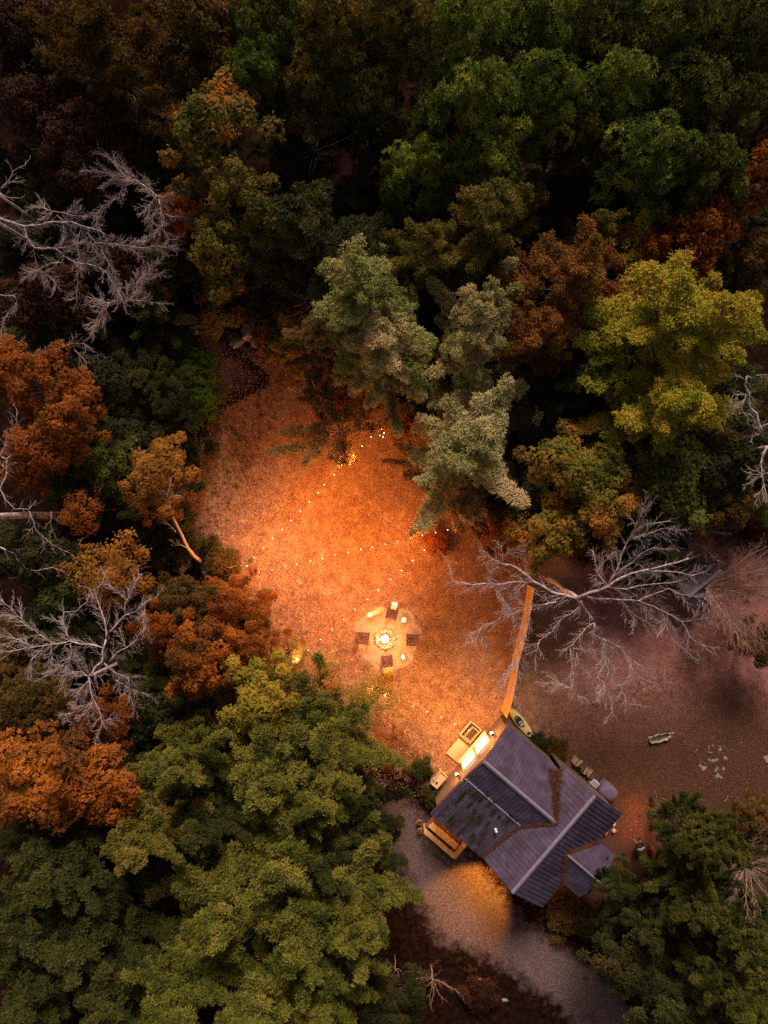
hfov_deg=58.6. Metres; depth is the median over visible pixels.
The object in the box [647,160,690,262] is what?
pine tree
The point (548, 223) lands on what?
maple tree
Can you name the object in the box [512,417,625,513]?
maple tree
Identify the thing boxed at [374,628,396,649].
fire pit
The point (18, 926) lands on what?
pine tree
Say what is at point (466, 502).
pine tree
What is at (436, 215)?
pine tree
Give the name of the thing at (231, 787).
pine tree
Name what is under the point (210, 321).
shrub
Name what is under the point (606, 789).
covered grill
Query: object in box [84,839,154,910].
pine tree
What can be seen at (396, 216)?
maple tree
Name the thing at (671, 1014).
maple tree
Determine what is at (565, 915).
shrub
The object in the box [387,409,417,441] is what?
shrub
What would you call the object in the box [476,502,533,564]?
maple tree
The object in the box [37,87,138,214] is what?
maple tree
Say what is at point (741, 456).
maple tree
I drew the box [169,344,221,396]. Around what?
shrub
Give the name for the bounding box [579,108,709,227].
oak tree
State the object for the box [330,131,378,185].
bare tree
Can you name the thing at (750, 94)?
oak tree
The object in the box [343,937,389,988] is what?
maple tree
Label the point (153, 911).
bare tree
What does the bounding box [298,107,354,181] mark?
bare tree
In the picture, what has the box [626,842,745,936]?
pine tree
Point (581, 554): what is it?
shrub
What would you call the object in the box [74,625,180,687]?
pine tree
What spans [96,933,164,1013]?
maple tree
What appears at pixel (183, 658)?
maple tree
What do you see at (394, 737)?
young tree
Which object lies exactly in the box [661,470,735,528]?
maple tree
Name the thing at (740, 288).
pine tree
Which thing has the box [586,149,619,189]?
bare tree
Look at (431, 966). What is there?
bare tree
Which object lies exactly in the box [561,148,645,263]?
pine tree
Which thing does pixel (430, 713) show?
string lights
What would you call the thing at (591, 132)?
oak tree
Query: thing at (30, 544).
maple tree
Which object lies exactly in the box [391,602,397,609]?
towel
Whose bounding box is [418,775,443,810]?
shrub
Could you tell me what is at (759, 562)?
bare tree
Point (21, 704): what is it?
maple tree
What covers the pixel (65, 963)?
pine tree
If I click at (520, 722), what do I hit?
kayak
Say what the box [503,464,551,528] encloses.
maple tree
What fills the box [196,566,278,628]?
maple tree
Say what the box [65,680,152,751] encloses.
maple tree
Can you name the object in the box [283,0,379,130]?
oak tree
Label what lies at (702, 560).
garden shed
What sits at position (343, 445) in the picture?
pine tree
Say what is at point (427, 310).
pine tree
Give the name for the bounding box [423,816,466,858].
side deck
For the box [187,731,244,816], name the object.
pine tree
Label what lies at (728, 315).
tree
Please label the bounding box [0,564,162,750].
bare tree
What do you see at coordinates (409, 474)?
pine tree
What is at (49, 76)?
maple tree
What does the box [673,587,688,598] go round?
door
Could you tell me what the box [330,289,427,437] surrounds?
pine tree
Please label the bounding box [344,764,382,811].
maple tree
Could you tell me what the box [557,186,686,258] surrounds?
pine tree
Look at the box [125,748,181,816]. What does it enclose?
maple tree
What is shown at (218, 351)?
woodland path
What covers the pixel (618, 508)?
maple tree
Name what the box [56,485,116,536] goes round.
young tree
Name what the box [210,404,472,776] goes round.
grass
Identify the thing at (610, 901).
pine tree
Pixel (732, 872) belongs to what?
pine tree
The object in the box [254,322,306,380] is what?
shrub
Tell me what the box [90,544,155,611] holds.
young tree
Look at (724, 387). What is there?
maple tree
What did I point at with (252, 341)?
boulder
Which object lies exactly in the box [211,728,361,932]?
pine tree
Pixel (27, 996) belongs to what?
pine tree
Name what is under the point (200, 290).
shrub
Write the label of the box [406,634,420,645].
adirondack chair
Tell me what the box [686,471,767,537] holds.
maple tree
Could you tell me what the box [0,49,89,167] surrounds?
maple tree
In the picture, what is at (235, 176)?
maple tree
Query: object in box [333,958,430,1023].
maple tree
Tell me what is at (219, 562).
shrub
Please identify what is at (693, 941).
pine tree
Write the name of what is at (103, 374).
maple tree
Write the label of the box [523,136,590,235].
pine tree
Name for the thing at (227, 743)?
pine tree
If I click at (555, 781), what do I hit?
pine needle drift
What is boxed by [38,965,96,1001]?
pine tree
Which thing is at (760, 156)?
maple tree
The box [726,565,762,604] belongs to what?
young tree
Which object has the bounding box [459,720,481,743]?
planter box
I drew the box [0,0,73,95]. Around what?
maple tree
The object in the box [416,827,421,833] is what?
flower pot
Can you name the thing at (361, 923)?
pine tree
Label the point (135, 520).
pine tree
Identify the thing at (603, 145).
pine tree
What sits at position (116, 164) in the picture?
bare tree
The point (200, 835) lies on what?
pine tree
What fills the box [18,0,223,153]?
maple tree
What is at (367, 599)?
string lights
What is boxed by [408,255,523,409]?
pine tree
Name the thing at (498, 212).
pine tree
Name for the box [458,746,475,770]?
window
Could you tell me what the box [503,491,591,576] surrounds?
maple tree
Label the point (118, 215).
pine tree
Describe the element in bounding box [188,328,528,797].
fallen leaves
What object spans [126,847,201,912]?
maple tree
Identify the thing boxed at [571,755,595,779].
firewood pile
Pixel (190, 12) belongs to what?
maple tree
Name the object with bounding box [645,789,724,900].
pine tree
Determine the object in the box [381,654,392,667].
adirondack chair
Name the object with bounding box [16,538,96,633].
maple tree
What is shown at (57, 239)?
pine tree
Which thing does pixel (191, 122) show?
maple tree
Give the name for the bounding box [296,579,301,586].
boulder
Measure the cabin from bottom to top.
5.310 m
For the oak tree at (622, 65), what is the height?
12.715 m
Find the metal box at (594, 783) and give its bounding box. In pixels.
[588,778,599,788]
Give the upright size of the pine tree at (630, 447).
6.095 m
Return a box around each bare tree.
[0,155,49,229]
[0,194,182,340]
[0,288,121,377]
[0,403,43,515]
[0,511,76,519]
[0,511,78,579]
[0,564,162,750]
[74,140,195,248]
[139,893,168,917]
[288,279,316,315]
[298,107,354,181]
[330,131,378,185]
[402,960,464,1009]
[438,490,725,723]
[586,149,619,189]
[654,493,734,563]
[699,537,767,668]
[703,362,767,449]
[719,868,765,899]
[721,827,767,924]
[724,445,767,505]
[725,549,767,609]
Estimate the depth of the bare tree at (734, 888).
44.09 m
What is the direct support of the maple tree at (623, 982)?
on the clearing ground at (724, 548)
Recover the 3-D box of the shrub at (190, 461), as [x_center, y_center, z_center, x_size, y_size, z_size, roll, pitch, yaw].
[-13.900,-4.236,46.886,4.998,2.584,3.820,-9,90,0]
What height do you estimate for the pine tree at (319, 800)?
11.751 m
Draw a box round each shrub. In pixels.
[0,612,58,680]
[45,311,103,372]
[101,395,156,449]
[128,324,174,368]
[145,517,214,574]
[148,423,219,476]
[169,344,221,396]
[179,377,226,427]
[187,264,234,312]
[193,304,240,341]
[197,533,242,585]
[227,283,304,351]
[229,587,272,637]
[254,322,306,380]
[330,377,370,423]
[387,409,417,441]
[401,754,433,784]
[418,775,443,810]
[421,521,451,557]
[455,964,503,1017]
[529,730,550,755]
[543,887,589,948]
[547,734,568,764]
[570,511,611,567]
[575,899,625,943]
[607,545,669,593]
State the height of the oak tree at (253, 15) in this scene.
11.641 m
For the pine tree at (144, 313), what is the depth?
44.19 m
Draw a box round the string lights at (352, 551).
[228,526,466,572]
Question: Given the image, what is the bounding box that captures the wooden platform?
[446,738,469,763]
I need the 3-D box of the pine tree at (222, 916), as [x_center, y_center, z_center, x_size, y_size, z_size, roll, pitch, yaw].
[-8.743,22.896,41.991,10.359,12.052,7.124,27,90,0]
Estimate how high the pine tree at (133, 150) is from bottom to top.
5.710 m
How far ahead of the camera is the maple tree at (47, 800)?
38.12 m
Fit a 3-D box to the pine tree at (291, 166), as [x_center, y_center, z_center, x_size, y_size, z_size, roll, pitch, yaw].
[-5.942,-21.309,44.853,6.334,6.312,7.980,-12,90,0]
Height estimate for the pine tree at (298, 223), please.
11.400 m
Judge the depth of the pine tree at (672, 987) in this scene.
42.64 m
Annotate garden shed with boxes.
[668,554,727,610]
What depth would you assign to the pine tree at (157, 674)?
43.35 m
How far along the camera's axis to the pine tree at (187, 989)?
38.36 m
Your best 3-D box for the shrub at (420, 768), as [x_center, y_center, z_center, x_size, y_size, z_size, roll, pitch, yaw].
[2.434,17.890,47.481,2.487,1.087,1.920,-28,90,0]
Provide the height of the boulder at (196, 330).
0.234 m
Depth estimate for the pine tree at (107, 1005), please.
39.31 m
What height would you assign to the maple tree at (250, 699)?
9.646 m
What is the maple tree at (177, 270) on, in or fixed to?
on the ground at (404, 940)
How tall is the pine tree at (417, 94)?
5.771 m
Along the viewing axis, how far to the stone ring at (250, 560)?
47.95 m
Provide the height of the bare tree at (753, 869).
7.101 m
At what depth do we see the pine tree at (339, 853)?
39.31 m
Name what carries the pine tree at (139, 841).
on the ground at (404, 940)
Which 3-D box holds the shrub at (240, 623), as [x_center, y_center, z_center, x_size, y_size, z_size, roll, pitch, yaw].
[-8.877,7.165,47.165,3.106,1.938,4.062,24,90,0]
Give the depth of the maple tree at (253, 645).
42.49 m
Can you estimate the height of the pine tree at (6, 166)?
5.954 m
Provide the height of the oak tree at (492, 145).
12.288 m
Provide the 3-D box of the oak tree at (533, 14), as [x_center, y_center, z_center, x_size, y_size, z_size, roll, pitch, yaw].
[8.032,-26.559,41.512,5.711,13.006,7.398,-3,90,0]
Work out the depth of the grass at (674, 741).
47.93 m
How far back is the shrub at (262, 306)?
45.96 m
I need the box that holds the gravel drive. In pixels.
[363,765,660,1023]
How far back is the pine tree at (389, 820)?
44.33 m
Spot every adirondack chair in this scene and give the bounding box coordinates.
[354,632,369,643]
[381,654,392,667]
[385,604,398,620]
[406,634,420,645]
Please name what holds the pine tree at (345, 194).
on the ground at (404, 940)
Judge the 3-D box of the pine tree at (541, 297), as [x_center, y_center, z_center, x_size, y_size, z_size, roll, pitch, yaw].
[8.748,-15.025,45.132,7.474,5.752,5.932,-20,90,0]
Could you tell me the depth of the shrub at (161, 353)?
46.47 m
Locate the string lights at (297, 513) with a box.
[239,439,368,570]
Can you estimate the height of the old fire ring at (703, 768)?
0.134 m
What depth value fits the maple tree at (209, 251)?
38.94 m
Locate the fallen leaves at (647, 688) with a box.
[526,550,767,845]
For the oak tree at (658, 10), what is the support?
on the ground at (404, 940)
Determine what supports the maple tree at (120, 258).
on the ground at (404, 940)
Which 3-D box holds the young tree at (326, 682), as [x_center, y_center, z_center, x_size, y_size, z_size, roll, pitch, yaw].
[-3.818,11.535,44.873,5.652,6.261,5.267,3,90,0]
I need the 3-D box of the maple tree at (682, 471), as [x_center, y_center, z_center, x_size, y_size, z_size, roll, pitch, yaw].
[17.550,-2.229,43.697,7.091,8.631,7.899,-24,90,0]
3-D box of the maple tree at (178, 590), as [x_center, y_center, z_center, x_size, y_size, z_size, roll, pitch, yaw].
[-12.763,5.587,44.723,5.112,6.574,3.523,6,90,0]
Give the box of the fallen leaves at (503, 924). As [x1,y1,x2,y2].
[385,785,630,1023]
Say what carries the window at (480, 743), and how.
in the cabin
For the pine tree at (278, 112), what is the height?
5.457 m
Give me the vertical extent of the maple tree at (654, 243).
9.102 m
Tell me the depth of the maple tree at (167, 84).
43.51 m
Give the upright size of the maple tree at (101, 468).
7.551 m
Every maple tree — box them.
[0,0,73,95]
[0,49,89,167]
[0,256,92,341]
[0,333,96,422]
[0,412,84,499]
[0,513,86,592]
[0,649,90,738]
[0,705,142,835]
[2,297,99,375]
[9,156,103,237]
[10,30,58,104]
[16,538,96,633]
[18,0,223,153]
[34,378,112,469]
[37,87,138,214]
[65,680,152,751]
[67,427,152,505]
[72,348,158,418]
[75,401,178,472]
[77,223,171,313]
[77,743,147,828]
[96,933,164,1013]
[98,673,194,751]
[124,15,188,106]
[124,216,219,307]
[124,594,194,664]
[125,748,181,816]
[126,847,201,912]
[140,0,243,96]
[142,570,221,628]
[153,184,198,240]
[157,61,284,213]
[160,607,236,701]
[161,46,222,106]
[182,142,282,252]
[185,208,266,304]
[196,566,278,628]
[216,647,300,749]
[221,608,293,672]
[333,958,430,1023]
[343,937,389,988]
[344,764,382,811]
[370,169,431,254]
[468,84,537,134]
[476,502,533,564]
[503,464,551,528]
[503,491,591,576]
[506,208,562,265]
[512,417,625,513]
[556,451,645,556]
[564,403,613,464]
[576,916,672,1012]
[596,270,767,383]
[610,222,672,281]
[615,419,722,532]
[622,965,721,1023]
[646,186,745,284]
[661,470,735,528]
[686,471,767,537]
[688,399,767,496]
[696,366,744,421]
[700,226,767,293]
[705,129,767,229]
[723,184,767,253]
[725,613,767,671]
[730,787,767,853]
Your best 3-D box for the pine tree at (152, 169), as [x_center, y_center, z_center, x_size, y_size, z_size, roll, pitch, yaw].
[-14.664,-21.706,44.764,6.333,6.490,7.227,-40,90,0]
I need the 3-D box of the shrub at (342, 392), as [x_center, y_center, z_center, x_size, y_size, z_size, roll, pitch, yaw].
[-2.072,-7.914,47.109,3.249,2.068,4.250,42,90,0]
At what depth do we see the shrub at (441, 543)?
47.15 m
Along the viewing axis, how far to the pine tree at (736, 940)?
40.88 m
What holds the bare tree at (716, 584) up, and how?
on the clearing ground at (724, 548)
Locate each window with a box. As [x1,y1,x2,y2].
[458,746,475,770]
[472,730,489,755]
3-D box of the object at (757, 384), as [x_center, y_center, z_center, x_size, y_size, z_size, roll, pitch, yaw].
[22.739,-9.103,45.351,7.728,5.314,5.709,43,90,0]
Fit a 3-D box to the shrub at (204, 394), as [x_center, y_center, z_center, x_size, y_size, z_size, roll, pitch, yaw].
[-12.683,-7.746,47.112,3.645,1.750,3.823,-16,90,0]
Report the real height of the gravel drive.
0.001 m
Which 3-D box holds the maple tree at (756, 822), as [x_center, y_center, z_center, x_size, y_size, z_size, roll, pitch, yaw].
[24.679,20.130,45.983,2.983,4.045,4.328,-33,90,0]
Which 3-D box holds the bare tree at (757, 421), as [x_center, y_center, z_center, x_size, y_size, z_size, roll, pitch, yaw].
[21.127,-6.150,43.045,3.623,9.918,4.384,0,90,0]
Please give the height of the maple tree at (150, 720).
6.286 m
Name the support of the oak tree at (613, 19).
on the ground at (404, 940)
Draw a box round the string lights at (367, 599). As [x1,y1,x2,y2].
[304,538,437,654]
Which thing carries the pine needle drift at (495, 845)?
on the cabin
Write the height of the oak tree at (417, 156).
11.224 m
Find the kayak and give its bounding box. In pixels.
[509,708,533,737]
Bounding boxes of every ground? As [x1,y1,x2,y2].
[0,0,767,1023]
[170,302,767,934]
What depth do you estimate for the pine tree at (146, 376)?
43.21 m
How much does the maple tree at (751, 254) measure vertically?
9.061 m
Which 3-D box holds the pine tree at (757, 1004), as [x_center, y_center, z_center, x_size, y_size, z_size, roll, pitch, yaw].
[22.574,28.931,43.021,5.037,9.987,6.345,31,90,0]
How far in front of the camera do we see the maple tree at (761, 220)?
42.80 m
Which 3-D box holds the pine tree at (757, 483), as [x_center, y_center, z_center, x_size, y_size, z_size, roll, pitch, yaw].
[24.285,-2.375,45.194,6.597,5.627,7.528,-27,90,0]
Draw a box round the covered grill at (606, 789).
[596,778,618,801]
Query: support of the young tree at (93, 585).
on the ground at (404, 940)
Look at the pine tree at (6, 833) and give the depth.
42.48 m
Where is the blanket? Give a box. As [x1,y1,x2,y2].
[383,667,392,675]
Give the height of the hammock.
1.500 m
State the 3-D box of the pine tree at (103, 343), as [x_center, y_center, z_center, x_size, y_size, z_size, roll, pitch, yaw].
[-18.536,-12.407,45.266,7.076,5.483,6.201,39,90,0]
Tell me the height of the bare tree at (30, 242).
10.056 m
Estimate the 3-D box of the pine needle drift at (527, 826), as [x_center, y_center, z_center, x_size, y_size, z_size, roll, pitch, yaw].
[9.864,19.916,43.573,2.450,1.048,0.421,-18,90,0]
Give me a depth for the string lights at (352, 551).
44.70 m
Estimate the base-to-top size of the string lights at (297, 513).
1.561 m
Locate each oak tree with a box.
[212,26,300,142]
[221,0,315,77]
[271,35,353,161]
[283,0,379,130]
[335,56,405,173]
[349,0,455,113]
[379,132,469,226]
[394,0,522,143]
[412,51,541,199]
[453,112,525,225]
[481,0,581,108]
[495,44,598,175]
[541,105,607,176]
[546,0,655,98]
[553,43,671,162]
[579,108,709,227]
[597,0,734,112]
[612,36,737,169]
[651,118,751,230]
[677,0,767,99]
[679,59,767,174]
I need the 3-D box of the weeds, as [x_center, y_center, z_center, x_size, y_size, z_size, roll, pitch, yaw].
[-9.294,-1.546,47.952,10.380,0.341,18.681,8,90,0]
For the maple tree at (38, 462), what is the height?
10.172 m
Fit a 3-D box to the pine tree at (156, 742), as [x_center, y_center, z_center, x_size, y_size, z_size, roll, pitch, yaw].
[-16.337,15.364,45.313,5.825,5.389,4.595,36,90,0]
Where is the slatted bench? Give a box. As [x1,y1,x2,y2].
[367,607,383,616]
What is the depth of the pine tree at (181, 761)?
40.06 m
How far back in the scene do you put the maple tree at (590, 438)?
43.12 m
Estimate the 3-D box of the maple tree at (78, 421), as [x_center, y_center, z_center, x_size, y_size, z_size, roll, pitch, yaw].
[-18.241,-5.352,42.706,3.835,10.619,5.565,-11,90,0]
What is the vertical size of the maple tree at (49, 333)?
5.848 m
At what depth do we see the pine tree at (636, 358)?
41.91 m
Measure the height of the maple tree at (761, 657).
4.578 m
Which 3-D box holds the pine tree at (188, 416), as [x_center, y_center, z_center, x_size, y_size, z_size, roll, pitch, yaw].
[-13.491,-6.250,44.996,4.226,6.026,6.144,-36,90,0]
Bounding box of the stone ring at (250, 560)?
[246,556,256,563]
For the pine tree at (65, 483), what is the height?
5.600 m
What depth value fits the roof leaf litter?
44.24 m
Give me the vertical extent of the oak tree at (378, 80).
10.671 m
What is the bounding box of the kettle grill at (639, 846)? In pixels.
[633,839,643,850]
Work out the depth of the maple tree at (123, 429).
42.76 m
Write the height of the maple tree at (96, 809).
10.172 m
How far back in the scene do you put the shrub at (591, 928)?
47.15 m
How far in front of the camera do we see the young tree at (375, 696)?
44.14 m
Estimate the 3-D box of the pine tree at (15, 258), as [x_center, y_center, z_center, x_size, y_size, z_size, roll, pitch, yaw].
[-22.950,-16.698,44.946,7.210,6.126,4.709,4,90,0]
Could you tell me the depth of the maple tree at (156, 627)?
41.10 m
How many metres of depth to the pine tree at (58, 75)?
42.90 m
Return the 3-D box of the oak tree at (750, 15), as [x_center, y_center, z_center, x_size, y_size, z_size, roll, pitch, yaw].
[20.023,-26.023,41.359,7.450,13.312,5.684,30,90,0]
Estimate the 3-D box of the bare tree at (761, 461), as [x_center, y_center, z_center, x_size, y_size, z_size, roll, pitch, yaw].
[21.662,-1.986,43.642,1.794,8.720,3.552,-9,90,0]
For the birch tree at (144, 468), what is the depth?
40.28 m
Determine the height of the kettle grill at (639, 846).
0.865 m
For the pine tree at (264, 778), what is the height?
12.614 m
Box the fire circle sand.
[354,607,422,673]
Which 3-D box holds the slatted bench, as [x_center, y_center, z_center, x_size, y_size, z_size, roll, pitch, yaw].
[-0.611,6.991,47.770,1.274,0.400,0.360,-24,90,0]
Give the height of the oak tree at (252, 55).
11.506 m
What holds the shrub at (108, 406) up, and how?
on the ground at (404, 940)
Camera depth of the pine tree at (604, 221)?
38.16 m
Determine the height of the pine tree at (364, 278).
13.862 m
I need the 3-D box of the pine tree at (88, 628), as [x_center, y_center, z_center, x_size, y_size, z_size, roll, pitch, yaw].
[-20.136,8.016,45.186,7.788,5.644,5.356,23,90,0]
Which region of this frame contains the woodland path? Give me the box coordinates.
[184,309,268,408]
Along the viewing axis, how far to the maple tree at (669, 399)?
39.38 m
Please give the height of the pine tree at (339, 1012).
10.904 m
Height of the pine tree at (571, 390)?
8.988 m
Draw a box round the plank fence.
[501,584,535,718]
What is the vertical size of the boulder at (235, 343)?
0.231 m
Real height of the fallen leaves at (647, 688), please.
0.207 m
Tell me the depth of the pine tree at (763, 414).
42.56 m
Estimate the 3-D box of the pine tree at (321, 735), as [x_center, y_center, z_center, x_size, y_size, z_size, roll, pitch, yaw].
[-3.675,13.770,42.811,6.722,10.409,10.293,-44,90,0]
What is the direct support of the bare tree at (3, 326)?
on the ground at (404, 940)
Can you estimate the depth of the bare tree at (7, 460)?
38.88 m
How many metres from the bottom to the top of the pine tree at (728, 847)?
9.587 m
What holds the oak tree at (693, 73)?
on the ground at (404, 940)
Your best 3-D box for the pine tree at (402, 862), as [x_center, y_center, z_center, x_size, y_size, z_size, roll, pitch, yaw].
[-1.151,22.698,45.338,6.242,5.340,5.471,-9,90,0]
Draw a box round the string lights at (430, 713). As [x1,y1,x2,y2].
[352,682,487,740]
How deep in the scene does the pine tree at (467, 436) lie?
39.34 m
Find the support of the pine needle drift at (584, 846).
on the cabin
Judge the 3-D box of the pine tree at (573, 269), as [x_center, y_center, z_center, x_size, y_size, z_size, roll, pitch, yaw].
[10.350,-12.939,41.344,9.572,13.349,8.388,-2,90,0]
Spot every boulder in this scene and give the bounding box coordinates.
[172,560,190,574]
[190,326,199,335]
[200,566,209,577]
[229,339,245,348]
[240,324,256,341]
[250,338,256,347]
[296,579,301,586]
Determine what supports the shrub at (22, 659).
on the ground at (404, 940)
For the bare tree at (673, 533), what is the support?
on the clearing ground at (724, 548)
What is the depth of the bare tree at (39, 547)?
40.93 m
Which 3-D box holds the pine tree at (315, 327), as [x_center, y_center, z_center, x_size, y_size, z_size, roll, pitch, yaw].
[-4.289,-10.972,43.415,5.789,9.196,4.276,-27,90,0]
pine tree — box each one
[0,143,58,215]
[0,216,76,276]
[0,769,88,860]
[0,791,157,918]
[0,837,65,1001]
[0,849,185,991]
[0,887,113,1023]
[10,598,113,669]
[30,212,141,306]
[34,69,132,153]
[38,293,164,366]
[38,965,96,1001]
[42,447,140,532]
[63,170,151,285]
[72,906,165,1023]
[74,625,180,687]
[81,771,232,877]
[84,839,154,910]
[88,127,207,211]
[99,899,280,1023]
[102,82,173,185]
[104,694,166,783]
[109,469,206,544]
[118,335,187,432]
[121,262,197,361]
[122,637,227,723]
[126,708,253,805]
[128,376,206,459]
[144,821,288,963]
[147,778,255,865]
[170,898,334,1023]
[177,781,254,856]
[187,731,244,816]
[191,712,232,802]
[207,148,393,311]
[210,679,261,784]
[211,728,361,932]
[219,818,365,1014]
[223,667,323,834]
[235,650,411,798]
[244,85,308,170]
[253,118,337,205]
[257,717,385,841]
[264,394,415,467]
[269,300,353,373]
[280,945,391,1023]
[288,152,399,256]
[294,765,383,898]
[296,350,341,438]
[298,212,438,396]
[314,810,424,987]
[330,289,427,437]
[333,785,414,855]
[351,814,408,887]
[353,94,427,182]
[371,217,476,298]
[380,439,443,494]
[391,351,506,436]
[398,269,460,338]
[400,179,477,277]
[405,48,465,147]
[406,350,544,532]
[406,470,506,539]
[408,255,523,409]
[429,151,549,325]
[456,255,562,314]
[471,439,533,539]
[484,212,640,363]
[492,378,569,458]
[499,297,586,383]
[502,392,601,473]
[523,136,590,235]
[530,348,633,423]
[533,33,609,98]
[551,207,629,291]
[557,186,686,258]
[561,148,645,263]
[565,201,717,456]
[571,323,646,395]
[573,417,662,493]
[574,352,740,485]
[583,488,688,587]
[588,81,688,167]
[588,855,635,904]
[594,882,678,955]
[597,853,648,930]
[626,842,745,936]
[630,935,692,1006]
[637,840,745,920]
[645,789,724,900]
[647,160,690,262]
[666,913,752,1023]
[670,793,764,870]
[672,235,767,304]
[676,927,767,1020]
[678,884,767,972]
[696,931,767,1023]
[697,384,767,460]
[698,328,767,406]
[698,448,767,526]
[717,850,767,929]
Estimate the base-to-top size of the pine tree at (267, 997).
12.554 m
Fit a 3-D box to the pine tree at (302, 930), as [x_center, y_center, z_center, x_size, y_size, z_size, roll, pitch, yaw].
[-4.995,23.938,41.776,8.886,12.483,11.195,-40,90,0]
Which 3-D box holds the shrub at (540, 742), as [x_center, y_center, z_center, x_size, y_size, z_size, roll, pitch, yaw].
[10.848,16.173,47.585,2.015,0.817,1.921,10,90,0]
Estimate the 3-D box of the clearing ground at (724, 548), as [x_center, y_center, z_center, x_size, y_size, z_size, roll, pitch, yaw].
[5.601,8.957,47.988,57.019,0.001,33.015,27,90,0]
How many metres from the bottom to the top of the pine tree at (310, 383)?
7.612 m
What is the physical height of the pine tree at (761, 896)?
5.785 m
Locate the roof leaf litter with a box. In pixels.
[435,787,516,853]
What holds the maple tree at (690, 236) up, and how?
on the ground at (404, 940)
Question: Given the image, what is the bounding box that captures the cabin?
[430,716,621,907]
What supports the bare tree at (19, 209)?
on the ground at (404, 940)
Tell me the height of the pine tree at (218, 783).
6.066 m
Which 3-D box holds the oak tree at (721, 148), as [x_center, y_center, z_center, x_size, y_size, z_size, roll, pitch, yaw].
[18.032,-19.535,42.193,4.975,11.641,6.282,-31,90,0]
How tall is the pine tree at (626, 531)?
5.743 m
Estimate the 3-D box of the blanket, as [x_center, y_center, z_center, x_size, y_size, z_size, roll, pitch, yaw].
[0.280,11.120,47.459,0.677,0.981,0.723,-5,90,0]
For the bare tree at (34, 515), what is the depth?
42.05 m
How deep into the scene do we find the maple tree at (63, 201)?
43.30 m
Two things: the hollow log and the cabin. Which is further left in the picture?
the cabin
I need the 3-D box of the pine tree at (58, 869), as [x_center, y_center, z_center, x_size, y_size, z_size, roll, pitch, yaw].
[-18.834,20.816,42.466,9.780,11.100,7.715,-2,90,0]
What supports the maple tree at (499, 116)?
on the ground at (404, 940)
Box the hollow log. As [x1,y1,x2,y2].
[649,733,671,743]
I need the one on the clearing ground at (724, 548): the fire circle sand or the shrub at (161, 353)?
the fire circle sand
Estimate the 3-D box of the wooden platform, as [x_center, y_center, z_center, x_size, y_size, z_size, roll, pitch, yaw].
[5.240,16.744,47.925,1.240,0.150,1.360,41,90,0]
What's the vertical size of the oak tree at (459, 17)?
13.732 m
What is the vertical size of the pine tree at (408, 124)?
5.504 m
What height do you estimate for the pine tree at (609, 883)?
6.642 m
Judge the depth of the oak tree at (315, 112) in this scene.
38.93 m
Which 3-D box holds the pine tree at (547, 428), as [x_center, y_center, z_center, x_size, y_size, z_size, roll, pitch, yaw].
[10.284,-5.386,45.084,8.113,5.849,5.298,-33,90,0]
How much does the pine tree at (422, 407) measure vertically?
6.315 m
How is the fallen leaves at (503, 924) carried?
on the gravel drive
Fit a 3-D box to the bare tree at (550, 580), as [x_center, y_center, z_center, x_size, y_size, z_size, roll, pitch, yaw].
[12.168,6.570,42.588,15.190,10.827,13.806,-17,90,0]
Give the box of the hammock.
[291,631,307,670]
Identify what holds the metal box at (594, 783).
attached to the cabin
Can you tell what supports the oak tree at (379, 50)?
on the ground at (404, 940)
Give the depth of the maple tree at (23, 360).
39.18 m
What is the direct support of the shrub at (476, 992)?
on the ground at (404, 940)
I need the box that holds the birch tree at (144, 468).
[118,431,203,564]
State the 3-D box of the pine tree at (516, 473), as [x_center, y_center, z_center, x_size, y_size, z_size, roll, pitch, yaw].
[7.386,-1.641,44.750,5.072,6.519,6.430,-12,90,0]
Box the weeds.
[188,348,334,602]
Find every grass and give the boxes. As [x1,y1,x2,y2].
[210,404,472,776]
[541,653,767,823]
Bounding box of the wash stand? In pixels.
[430,768,446,788]
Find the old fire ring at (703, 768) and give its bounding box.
[698,744,726,778]
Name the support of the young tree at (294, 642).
on the clearing ground at (724, 548)
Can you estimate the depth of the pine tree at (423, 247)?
39.59 m
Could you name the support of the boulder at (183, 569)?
on the clearing ground at (724, 548)
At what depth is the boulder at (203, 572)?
47.82 m
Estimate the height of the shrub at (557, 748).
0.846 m
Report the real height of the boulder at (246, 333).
0.386 m
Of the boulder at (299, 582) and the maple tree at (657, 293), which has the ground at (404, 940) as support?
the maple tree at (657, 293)
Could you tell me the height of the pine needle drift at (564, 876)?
1.148 m
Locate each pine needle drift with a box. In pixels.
[480,824,521,857]
[521,821,558,828]
[544,765,565,824]
[561,853,568,884]
[565,840,599,855]
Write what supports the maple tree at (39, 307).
on the ground at (404, 940)
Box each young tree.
[47,527,152,614]
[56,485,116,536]
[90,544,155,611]
[248,634,311,679]
[283,651,367,708]
[345,656,411,728]
[375,712,419,771]
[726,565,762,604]
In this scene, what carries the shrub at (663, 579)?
on the clearing ground at (724, 548)
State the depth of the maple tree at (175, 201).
41.10 m
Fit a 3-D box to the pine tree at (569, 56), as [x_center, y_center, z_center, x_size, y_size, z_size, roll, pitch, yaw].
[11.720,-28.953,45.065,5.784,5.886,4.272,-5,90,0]
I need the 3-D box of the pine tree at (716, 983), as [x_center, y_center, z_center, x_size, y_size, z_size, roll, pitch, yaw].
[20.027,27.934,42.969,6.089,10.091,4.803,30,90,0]
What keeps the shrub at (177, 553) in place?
on the ground at (404, 940)
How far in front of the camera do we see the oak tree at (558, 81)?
36.51 m
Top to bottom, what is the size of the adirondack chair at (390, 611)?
0.925 m
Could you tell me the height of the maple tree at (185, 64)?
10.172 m

